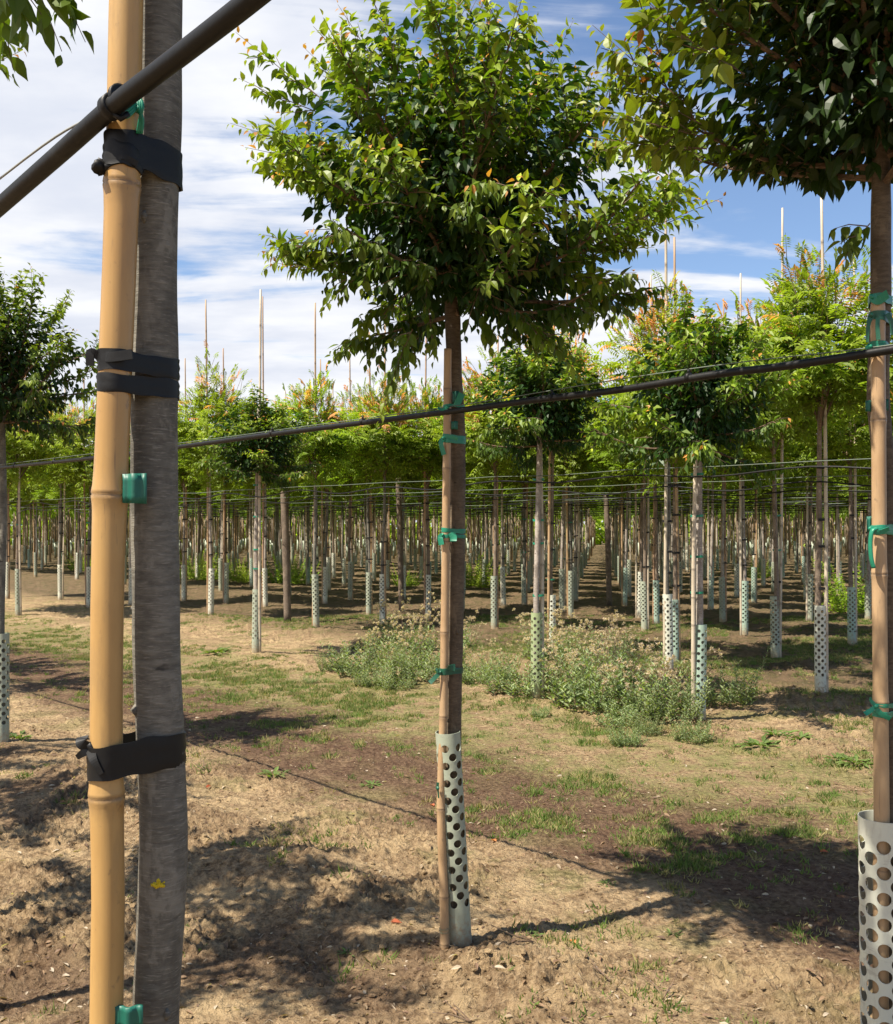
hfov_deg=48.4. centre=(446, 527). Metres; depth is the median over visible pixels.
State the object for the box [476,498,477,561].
bamboo stake
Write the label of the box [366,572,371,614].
trunk guard
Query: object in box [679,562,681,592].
trunk guard
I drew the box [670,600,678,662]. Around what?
trunk guard
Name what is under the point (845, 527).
distant trunks
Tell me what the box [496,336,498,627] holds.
bamboo stake
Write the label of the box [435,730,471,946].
trunk guard
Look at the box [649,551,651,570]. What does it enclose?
trunk guard
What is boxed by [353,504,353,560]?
bamboo stake
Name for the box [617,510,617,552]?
bamboo stake
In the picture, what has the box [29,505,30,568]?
bamboo stake
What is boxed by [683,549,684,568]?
trunk guard
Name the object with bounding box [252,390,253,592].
bamboo stake
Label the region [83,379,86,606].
bamboo stake
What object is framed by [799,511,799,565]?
bamboo stake
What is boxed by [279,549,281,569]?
trunk guard
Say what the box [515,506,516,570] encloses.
bamboo stake
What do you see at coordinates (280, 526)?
young tree
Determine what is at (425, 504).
bamboo stake
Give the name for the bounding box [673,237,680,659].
bamboo stake
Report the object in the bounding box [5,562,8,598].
trunk guard
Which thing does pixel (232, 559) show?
trunk guard
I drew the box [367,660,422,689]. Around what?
weed clump
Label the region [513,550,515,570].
trunk guard
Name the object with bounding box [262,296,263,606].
bamboo stake
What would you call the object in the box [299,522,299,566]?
bamboo stake
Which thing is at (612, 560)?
trunk guard
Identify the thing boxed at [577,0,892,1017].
cherry tree
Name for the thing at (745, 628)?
trunk guard
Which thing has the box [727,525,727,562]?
bamboo stake
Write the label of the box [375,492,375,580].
bamboo stake
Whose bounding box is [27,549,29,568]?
trunk guard
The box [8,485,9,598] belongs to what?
bamboo stake
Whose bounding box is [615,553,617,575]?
trunk guard
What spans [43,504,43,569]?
bamboo stake
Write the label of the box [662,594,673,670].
trunk guard
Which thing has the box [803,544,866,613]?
bush
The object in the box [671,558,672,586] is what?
trunk guard
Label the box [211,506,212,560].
bamboo stake
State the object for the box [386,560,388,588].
trunk guard
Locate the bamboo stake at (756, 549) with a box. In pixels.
[755,482,757,602]
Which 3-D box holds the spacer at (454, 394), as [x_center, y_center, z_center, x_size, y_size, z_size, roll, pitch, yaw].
[0.033,-0.463,3.532,0.024,0.045,0.011,0,0,0]
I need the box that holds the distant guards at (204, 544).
[12,536,858,561]
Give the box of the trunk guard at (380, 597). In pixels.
[379,574,384,622]
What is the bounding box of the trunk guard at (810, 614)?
[808,574,812,621]
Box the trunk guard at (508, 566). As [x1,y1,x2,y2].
[507,550,509,574]
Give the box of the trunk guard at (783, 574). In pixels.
[782,553,784,577]
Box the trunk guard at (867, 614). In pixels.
[865,570,870,619]
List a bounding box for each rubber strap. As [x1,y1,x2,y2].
[75,730,185,781]
[85,348,179,400]
[91,129,182,191]
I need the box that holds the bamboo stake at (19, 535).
[18,428,21,614]
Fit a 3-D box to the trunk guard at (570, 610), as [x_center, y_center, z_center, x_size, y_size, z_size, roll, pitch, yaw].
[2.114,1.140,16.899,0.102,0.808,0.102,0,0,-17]
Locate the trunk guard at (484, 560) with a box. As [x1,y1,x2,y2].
[482,559,485,587]
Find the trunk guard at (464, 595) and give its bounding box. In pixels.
[464,580,464,610]
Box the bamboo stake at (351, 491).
[349,360,352,600]
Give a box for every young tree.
[5,375,79,603]
[5,422,47,590]
[6,427,31,492]
[9,478,56,568]
[9,485,27,522]
[9,499,25,523]
[11,506,35,554]
[12,502,38,542]
[14,492,50,563]
[22,400,93,592]
[23,498,57,563]
[25,475,80,525]
[32,501,58,559]
[40,387,129,598]
[49,479,91,573]
[50,502,72,554]
[62,496,88,566]
[68,504,87,550]
[69,502,83,535]
[71,451,93,502]
[85,438,130,595]
[125,506,128,574]
[178,340,249,604]
[178,411,206,592]
[178,449,205,503]
[178,499,194,565]
[178,500,196,561]
[179,493,215,570]
[181,483,219,571]
[184,383,249,592]
[190,477,249,584]
[195,481,242,499]
[202,499,220,512]
[202,504,226,557]
[212,492,247,564]
[217,498,244,563]
[225,399,305,598]
[226,491,274,552]
[229,487,278,580]
[230,473,291,500]
[230,505,246,558]
[233,491,274,526]
[254,420,311,512]
[254,494,300,551]
[261,457,310,505]
[261,491,292,561]
[267,504,295,547]
[269,362,370,616]
[269,501,280,556]
[271,505,301,551]
[289,500,312,555]
[289,503,318,564]
[290,409,362,595]
[290,484,339,578]
[290,493,319,553]
[298,455,346,590]
[311,484,363,579]
[317,370,409,605]
[317,491,354,572]
[317,503,320,560]
[322,377,377,591]
[323,503,336,563]
[323,503,357,554]
[326,366,442,612]
[337,496,363,511]
[344,481,391,569]
[352,504,361,559]
[354,496,382,549]
[356,488,381,574]
[356,497,379,547]
[360,506,382,557]
[363,436,442,590]
[366,484,414,582]
[366,492,395,537]
[375,374,473,609]
[377,485,421,502]
[390,494,422,559]
[393,491,438,555]
[403,480,440,500]
[405,504,421,558]
[407,499,423,564]
[420,379,492,485]
[421,473,493,492]
[421,501,439,545]
[423,490,478,507]
[429,488,441,505]
[429,496,440,569]
[432,345,547,617]
[465,493,482,564]
[466,479,505,581]
[467,505,485,557]
[468,486,505,554]
[469,410,545,597]
[472,498,499,565]
[474,496,485,558]
[479,490,520,506]
[479,503,504,562]
[481,495,522,568]
[482,310,624,626]
[484,457,547,596]
[492,481,546,542]
[492,483,545,583]
[511,484,558,548]
[511,497,522,565]
[513,487,561,517]
[514,501,522,563]
[521,446,606,602]
[522,399,612,607]
[531,496,560,554]
[543,475,600,562]
[547,489,600,573]
[547,500,561,560]
[555,461,608,593]
[573,498,599,571]
[576,485,602,540]
[581,269,751,654]
[581,433,682,615]
[582,502,597,545]
[585,412,659,620]
[589,445,692,607]
[589,461,678,597]
[591,492,625,571]
[592,480,651,586]
[595,486,637,497]
[596,314,748,649]
[596,473,646,581]
[601,494,639,510]
[603,502,613,561]
[611,493,640,553]
[634,495,671,533]
[637,494,680,571]
[638,495,651,566]
[639,483,692,580]
[646,477,702,584]
[649,490,662,575]
[661,469,721,491]
[671,502,688,564]
[678,437,799,612]
[678,494,721,511]
[678,500,691,563]
[683,462,753,600]
[689,489,718,572]
[691,487,734,506]
[702,477,779,589]
[703,421,800,635]
[703,482,754,506]
[704,501,720,548]
[704,503,709,562]
[715,290,844,644]
[719,455,791,593]
[726,506,736,558]
[728,233,892,675]
[729,503,736,560]
[745,494,791,558]
[745,498,767,566]
[746,459,796,585]
[749,492,768,579]
[761,505,767,557]
[765,499,792,548]
[766,492,802,572]
[776,415,858,611]
[776,459,853,591]
[778,498,800,563]
[787,489,815,577]
[791,322,892,631]
[791,503,822,551]
[794,498,834,548]
[797,458,862,586]
[799,491,848,575]
[805,385,892,489]
[816,453,870,609]
[823,499,848,562]
[838,488,863,556]
[844,492,867,498]
[845,477,867,495]
[847,499,867,555]
[857,494,867,552]
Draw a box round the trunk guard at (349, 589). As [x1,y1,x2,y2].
[348,562,352,599]
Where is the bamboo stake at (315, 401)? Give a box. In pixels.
[312,303,315,627]
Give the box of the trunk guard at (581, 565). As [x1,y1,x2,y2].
[580,552,582,577]
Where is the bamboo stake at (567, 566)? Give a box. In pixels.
[566,294,568,615]
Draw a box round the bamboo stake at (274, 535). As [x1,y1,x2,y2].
[274,510,274,560]
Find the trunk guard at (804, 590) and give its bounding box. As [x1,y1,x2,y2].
[803,563,805,599]
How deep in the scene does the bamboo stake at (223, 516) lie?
19.64 m
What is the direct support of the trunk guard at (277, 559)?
on the ground at (390, 854)
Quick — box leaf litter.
[0,665,872,1023]
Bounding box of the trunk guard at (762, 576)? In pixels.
[761,559,764,585]
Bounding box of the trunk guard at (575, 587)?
[573,567,576,600]
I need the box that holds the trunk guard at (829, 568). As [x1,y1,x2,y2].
[828,557,830,579]
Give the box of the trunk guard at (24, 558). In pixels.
[23,546,25,562]
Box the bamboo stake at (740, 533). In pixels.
[739,273,742,634]
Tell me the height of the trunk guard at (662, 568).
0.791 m
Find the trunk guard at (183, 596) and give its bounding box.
[181,565,185,600]
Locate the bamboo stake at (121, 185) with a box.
[88,0,143,1023]
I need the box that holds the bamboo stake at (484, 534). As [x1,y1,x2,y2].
[484,496,485,562]
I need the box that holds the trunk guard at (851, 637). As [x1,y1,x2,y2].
[847,587,855,645]
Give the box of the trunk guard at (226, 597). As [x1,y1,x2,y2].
[224,563,228,602]
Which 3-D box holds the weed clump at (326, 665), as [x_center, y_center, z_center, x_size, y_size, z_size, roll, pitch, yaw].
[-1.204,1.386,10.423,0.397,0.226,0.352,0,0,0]
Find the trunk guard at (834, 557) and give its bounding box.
[834,549,835,565]
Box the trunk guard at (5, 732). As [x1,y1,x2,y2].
[0,632,9,742]
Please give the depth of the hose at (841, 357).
3.10 m
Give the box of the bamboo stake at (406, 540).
[406,502,406,572]
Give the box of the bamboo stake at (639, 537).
[639,508,639,559]
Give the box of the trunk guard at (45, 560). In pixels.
[44,546,46,564]
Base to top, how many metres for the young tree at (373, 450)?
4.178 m
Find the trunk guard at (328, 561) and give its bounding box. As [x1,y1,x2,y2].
[326,557,329,589]
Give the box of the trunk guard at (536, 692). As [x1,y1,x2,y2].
[531,612,542,699]
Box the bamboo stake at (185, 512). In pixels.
[185,358,186,600]
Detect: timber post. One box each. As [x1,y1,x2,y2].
[280,490,290,620]
[396,478,403,611]
[603,495,611,605]
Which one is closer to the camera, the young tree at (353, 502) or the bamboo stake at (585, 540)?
the young tree at (353, 502)
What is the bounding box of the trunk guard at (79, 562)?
[79,551,80,572]
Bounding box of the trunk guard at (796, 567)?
[794,551,797,572]
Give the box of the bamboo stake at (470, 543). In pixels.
[470,506,471,569]
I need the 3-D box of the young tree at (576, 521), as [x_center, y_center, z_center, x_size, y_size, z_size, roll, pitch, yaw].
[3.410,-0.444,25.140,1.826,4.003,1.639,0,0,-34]
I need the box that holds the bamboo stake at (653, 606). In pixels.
[652,304,654,623]
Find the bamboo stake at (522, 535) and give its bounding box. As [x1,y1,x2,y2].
[522,506,522,562]
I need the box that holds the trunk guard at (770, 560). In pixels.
[768,551,771,574]
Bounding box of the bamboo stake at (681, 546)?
[681,480,682,591]
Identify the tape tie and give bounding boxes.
[125,98,143,133]
[428,664,462,683]
[436,782,438,797]
[437,392,464,410]
[438,528,465,544]
[439,434,465,454]
[439,927,449,933]
[863,697,892,720]
[865,340,888,348]
[866,310,892,341]
[868,290,892,308]
[868,524,892,534]
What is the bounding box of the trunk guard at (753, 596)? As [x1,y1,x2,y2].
[751,567,756,602]
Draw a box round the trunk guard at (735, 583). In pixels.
[734,564,738,596]
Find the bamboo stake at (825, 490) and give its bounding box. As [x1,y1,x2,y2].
[820,197,828,691]
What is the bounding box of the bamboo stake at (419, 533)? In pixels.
[419,423,419,568]
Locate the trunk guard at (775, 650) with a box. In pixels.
[770,596,779,657]
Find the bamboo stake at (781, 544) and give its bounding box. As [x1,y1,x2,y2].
[778,208,783,656]
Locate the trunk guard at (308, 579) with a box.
[307,557,310,583]
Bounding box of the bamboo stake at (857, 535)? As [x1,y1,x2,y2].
[857,499,857,564]
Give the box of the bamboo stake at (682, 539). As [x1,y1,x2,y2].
[682,511,682,568]
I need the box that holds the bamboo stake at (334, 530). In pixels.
[334,511,334,549]
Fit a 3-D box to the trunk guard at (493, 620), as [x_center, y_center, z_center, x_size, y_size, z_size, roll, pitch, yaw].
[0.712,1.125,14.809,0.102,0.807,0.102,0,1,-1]
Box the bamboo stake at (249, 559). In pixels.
[249,530,250,586]
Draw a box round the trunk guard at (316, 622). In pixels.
[312,574,319,626]
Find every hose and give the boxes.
[0,0,270,217]
[0,345,892,468]
[7,466,870,506]
[20,481,870,511]
[74,489,870,512]
[128,495,870,512]
[180,502,865,515]
[181,499,870,514]
[188,505,867,516]
[196,507,867,517]
[216,509,867,518]
[241,512,867,519]
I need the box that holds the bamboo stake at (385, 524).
[383,327,386,621]
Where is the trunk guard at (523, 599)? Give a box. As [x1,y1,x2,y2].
[521,567,525,604]
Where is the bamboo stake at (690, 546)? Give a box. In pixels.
[690,483,691,600]
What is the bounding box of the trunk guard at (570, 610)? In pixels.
[568,571,573,616]
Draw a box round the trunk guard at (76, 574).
[75,553,78,579]
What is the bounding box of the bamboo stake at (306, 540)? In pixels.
[305,493,306,584]
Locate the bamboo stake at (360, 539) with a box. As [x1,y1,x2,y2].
[359,504,360,566]
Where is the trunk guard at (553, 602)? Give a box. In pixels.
[549,595,555,653]
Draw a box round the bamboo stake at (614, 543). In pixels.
[614,501,615,575]
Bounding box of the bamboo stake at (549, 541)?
[547,291,550,652]
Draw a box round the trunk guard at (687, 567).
[685,550,688,571]
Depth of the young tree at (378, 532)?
40.33 m
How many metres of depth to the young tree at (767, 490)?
23.40 m
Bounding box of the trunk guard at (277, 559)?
[276,556,278,579]
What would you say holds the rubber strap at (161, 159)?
attached to the bamboo stake at (121, 185)
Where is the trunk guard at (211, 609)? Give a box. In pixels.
[208,569,214,615]
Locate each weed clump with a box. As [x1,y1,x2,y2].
[299,673,320,683]
[313,648,345,671]
[320,628,399,676]
[345,662,390,685]
[353,615,422,666]
[359,589,440,651]
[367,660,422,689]
[383,640,439,681]
[390,608,485,672]
[438,653,505,684]
[463,616,482,646]
[463,638,524,678]
[478,650,562,697]
[513,607,586,660]
[523,626,624,703]
[527,704,551,717]
[536,638,650,713]
[544,603,632,675]
[544,648,596,691]
[573,639,660,697]
[579,682,658,727]
[581,634,722,717]
[588,615,639,657]
[603,717,650,746]
[620,669,711,722]
[625,712,665,735]
[651,668,716,704]
[667,712,715,742]
[674,647,770,707]
[719,679,757,701]
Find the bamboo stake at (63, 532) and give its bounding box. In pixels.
[62,388,65,599]
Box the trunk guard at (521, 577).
[521,564,522,595]
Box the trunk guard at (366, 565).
[365,560,367,592]
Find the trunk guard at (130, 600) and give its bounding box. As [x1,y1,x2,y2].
[129,568,131,604]
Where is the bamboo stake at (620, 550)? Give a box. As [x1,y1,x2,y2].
[619,499,620,589]
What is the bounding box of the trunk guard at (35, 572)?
[34,552,36,576]
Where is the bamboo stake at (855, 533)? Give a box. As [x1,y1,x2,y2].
[853,255,856,644]
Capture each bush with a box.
[64,542,90,570]
[179,540,234,580]
[215,555,268,582]
[261,545,323,584]
[390,563,423,586]
[465,552,510,587]
[730,551,770,577]
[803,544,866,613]
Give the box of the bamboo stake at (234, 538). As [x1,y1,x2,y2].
[234,505,234,571]
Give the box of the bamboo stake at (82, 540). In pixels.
[81,500,82,572]
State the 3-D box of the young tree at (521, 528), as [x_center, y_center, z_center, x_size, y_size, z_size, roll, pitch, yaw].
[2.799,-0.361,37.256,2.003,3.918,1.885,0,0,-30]
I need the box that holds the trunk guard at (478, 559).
[477,551,479,571]
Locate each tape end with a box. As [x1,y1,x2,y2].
[867,516,871,531]
[868,527,877,567]
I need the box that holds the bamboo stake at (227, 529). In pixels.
[227,500,228,574]
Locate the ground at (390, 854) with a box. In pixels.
[0,530,873,1023]
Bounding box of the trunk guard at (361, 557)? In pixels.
[361,548,362,566]
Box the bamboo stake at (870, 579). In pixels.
[870,504,871,618]
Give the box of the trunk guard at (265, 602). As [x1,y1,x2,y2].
[262,568,267,606]
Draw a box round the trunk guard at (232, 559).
[232,551,233,570]
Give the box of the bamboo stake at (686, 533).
[686,511,686,562]
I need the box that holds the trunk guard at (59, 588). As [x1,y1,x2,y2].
[57,565,61,599]
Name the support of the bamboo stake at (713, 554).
on the ground at (390, 854)
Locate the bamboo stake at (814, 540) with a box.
[814,500,814,575]
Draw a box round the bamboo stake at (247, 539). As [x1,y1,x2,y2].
[247,506,247,574]
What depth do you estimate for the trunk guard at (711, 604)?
18.06 m
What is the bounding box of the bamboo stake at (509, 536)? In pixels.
[509,500,509,565]
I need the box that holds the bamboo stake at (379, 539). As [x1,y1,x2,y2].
[379,512,379,563]
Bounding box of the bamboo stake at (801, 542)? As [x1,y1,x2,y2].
[801,498,801,582]
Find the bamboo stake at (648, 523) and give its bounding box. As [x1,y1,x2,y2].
[647,275,651,630]
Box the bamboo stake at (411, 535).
[411,510,411,560]
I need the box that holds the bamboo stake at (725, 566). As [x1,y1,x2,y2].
[723,298,726,620]
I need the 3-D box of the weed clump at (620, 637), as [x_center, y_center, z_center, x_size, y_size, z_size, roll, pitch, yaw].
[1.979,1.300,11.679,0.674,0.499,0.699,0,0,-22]
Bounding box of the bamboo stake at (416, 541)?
[416,506,417,569]
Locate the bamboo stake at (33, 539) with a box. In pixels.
[33,501,33,576]
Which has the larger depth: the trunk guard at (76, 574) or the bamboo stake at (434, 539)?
the bamboo stake at (434, 539)
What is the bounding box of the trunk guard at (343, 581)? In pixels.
[342,559,344,585]
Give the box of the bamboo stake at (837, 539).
[836,489,837,594]
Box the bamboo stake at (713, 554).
[713,535,714,583]
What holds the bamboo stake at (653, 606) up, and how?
on the ground at (390, 854)
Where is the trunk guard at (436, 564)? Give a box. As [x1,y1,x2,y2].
[435,552,437,573]
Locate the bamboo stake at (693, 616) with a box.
[691,407,697,718]
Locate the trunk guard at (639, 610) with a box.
[637,572,642,617]
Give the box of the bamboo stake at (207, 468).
[205,300,208,615]
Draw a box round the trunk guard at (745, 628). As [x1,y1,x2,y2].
[742,581,748,634]
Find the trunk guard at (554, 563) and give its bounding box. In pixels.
[553,548,555,566]
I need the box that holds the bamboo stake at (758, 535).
[758,504,758,570]
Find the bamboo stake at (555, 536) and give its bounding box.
[555,508,555,560]
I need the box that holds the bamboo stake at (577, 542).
[577,485,578,600]
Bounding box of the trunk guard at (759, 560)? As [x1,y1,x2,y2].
[758,549,760,569]
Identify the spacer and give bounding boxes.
[115,1004,142,1023]
[122,473,146,503]
[451,421,457,428]
[452,391,458,403]
[865,400,870,411]
[886,399,888,410]
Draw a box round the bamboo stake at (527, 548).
[526,483,527,604]
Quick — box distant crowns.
[9,504,865,521]
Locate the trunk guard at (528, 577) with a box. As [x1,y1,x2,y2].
[528,561,529,591]
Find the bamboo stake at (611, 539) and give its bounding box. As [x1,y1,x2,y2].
[611,510,611,566]
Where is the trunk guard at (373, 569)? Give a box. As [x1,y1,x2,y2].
[372,553,374,580]
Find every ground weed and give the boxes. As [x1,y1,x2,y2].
[10,730,33,738]
[200,646,233,654]
[257,766,290,776]
[336,947,354,956]
[360,780,381,787]
[519,928,543,936]
[595,879,615,886]
[667,928,682,937]
[733,735,781,748]
[763,729,800,737]
[776,730,817,740]
[822,752,852,761]
[836,754,872,767]
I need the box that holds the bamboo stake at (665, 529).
[663,172,667,663]
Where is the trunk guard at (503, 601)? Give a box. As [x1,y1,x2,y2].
[500,567,505,605]
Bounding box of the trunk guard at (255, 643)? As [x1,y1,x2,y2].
[252,589,258,652]
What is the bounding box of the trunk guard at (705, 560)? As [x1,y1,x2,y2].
[704,554,706,578]
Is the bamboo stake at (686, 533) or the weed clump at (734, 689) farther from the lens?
the bamboo stake at (686, 533)
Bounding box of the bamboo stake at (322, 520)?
[320,359,322,603]
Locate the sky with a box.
[0,0,892,528]
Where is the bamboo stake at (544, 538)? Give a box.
[544,498,545,578]
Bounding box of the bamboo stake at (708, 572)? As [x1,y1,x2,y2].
[707,475,709,609]
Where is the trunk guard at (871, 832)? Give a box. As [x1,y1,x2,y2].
[858,810,892,1023]
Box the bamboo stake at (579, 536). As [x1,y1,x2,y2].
[578,496,579,586]
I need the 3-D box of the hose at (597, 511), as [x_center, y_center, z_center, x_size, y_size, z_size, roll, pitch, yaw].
[8.407,-0.403,20.933,0.021,0.055,54.001,0,0,-44]
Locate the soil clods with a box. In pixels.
[0,655,872,1023]
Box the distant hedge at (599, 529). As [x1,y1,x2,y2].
[10,519,834,544]
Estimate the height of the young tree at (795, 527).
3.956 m
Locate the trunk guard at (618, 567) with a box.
[617,556,618,582]
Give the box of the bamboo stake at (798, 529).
[797,505,798,563]
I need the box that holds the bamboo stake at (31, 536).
[31,514,31,563]
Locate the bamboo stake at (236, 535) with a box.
[236,508,236,561]
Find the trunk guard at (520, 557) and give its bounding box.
[520,549,522,567]
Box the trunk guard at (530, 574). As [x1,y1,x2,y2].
[528,557,531,585]
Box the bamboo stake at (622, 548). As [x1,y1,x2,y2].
[621,481,622,605]
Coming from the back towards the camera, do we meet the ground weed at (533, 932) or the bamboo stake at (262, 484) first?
the bamboo stake at (262, 484)
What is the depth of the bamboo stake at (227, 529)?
30.16 m
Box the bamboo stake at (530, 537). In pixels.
[529,486,530,584]
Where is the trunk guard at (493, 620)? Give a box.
[491,576,496,628]
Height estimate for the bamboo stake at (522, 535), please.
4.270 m
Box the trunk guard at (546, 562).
[545,553,547,575]
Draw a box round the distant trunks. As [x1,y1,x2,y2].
[9,503,865,561]
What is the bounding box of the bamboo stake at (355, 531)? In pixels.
[354,509,355,563]
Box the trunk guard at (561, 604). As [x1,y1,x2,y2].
[559,569,563,612]
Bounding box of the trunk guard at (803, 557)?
[802,556,804,582]
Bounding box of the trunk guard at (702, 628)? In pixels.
[695,624,706,719]
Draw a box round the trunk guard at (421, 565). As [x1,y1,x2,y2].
[419,556,422,579]
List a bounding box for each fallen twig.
[284,897,308,913]
[432,1000,471,1022]
[491,925,533,943]
[585,952,610,981]
[642,970,677,997]
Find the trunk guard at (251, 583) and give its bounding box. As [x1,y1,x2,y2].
[250,558,252,586]
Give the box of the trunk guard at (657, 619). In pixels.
[653,580,659,623]
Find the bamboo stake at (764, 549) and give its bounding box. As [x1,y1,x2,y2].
[764,500,765,585]
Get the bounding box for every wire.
[0,121,79,179]
[0,344,892,464]
[7,458,870,501]
[23,475,870,507]
[75,486,853,509]
[181,492,867,509]
[188,500,867,513]
[188,503,867,515]
[196,497,812,511]
[201,506,843,516]
[241,511,848,518]
[279,507,867,516]
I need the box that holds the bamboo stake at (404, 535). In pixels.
[403,494,404,564]
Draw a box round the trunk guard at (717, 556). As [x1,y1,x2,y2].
[716,549,718,569]
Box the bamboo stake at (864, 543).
[863,498,864,577]
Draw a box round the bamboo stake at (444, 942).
[436,348,451,949]
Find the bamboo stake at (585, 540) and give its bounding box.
[585,508,585,567]
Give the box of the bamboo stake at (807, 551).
[806,349,808,620]
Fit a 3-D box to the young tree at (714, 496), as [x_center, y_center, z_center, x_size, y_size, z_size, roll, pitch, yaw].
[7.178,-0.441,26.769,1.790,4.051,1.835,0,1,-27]
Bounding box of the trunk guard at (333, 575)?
[332,553,334,578]
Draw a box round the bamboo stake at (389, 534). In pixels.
[388,490,389,588]
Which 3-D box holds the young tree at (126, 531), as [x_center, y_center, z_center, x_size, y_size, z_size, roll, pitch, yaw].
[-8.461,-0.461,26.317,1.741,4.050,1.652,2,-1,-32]
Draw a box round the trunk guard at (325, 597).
[323,567,327,603]
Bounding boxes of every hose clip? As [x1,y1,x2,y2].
[97,83,129,121]
[548,389,554,401]
[684,368,691,379]
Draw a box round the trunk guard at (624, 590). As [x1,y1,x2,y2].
[623,568,627,605]
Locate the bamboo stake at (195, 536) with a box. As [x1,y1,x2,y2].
[195,411,195,577]
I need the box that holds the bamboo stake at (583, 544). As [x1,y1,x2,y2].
[582,506,583,577]
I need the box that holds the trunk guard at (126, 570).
[125,556,126,584]
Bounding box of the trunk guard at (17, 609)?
[15,569,19,614]
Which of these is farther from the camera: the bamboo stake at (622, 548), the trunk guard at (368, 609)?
the bamboo stake at (622, 548)
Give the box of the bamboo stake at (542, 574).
[540,461,543,698]
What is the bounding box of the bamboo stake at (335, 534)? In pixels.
[335,404,335,577]
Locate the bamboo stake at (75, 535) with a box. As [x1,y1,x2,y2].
[75,493,75,572]
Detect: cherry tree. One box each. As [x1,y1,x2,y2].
[0,0,187,1023]
[0,41,26,80]
[0,257,98,724]
[187,379,329,638]
[226,0,725,908]
[463,328,644,681]
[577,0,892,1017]
[577,278,812,699]
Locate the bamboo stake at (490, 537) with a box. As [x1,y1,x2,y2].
[489,506,490,566]
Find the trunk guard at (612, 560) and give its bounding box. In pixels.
[612,549,613,568]
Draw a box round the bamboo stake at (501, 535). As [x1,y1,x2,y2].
[500,373,504,605]
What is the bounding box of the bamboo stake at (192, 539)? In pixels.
[192,511,192,565]
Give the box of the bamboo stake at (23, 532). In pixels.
[23,511,23,559]
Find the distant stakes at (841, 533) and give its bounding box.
[10,506,865,561]
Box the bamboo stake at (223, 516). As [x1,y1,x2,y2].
[223,348,224,602]
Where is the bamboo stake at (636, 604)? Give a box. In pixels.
[632,353,637,617]
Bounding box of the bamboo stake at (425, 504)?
[424,337,426,618]
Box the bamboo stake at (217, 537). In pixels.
[217,509,217,562]
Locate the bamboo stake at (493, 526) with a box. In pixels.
[493,497,493,556]
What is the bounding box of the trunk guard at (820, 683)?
[814,605,826,692]
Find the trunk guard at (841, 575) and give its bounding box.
[838,561,841,594]
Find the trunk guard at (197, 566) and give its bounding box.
[196,553,199,579]
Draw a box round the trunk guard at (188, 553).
[187,548,189,569]
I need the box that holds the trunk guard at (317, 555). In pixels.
[316,546,318,564]
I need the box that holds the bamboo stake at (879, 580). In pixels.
[870,302,890,1023]
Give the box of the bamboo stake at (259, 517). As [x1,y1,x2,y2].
[258,289,261,652]
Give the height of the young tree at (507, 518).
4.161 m
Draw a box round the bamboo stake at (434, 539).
[433,502,434,574]
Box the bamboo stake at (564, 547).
[563,485,565,611]
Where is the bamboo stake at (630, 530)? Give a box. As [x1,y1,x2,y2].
[629,486,631,596]
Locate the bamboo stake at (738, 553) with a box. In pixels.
[738,508,738,596]
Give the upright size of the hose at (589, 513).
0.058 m
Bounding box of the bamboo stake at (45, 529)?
[44,507,45,564]
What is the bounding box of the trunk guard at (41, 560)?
[41,548,42,569]
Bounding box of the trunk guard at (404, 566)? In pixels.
[403,565,405,598]
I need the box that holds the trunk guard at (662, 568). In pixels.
[661,554,663,581]
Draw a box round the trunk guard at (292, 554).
[291,547,293,563]
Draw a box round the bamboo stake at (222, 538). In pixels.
[222,385,222,590]
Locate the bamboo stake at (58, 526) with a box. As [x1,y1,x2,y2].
[58,506,58,546]
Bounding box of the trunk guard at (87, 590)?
[86,567,90,607]
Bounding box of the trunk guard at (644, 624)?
[640,581,647,631]
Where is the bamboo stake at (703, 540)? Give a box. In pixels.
[703,496,704,577]
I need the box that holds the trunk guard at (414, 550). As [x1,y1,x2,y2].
[413,549,415,569]
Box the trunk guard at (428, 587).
[425,575,430,618]
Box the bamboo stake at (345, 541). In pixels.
[345,413,346,585]
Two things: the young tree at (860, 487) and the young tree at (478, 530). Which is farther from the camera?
the young tree at (478, 530)
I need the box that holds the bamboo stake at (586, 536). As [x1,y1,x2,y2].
[586,518,586,559]
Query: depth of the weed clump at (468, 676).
9.50 m
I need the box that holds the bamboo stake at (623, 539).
[623,497,624,559]
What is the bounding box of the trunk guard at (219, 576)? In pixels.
[218,558,221,590]
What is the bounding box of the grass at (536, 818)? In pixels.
[0,612,872,1023]
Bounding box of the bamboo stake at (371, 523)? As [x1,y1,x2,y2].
[369,332,372,614]
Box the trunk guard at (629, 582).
[627,560,630,596]
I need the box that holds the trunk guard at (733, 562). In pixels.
[732,546,734,565]
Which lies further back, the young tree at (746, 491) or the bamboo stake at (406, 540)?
the bamboo stake at (406, 540)
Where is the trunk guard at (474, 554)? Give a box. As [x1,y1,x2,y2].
[473,545,474,563]
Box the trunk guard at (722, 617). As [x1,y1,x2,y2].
[719,577,725,621]
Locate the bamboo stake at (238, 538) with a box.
[238,513,238,563]
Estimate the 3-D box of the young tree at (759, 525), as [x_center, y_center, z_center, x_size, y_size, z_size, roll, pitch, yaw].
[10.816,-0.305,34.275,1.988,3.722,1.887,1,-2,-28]
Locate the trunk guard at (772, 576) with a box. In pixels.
[771,562,773,591]
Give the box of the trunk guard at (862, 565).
[860,553,863,578]
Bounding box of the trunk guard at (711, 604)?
[709,566,713,609]
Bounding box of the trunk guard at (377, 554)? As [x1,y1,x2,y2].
[377,545,378,563]
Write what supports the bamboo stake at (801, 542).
on the ground at (390, 854)
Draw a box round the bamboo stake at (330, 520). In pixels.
[329,386,333,590]
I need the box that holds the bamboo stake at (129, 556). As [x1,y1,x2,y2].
[128,503,129,604]
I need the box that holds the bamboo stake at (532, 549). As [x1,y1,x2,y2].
[531,494,533,585]
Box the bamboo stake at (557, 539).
[557,513,557,564]
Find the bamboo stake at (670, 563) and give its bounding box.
[669,531,670,586]

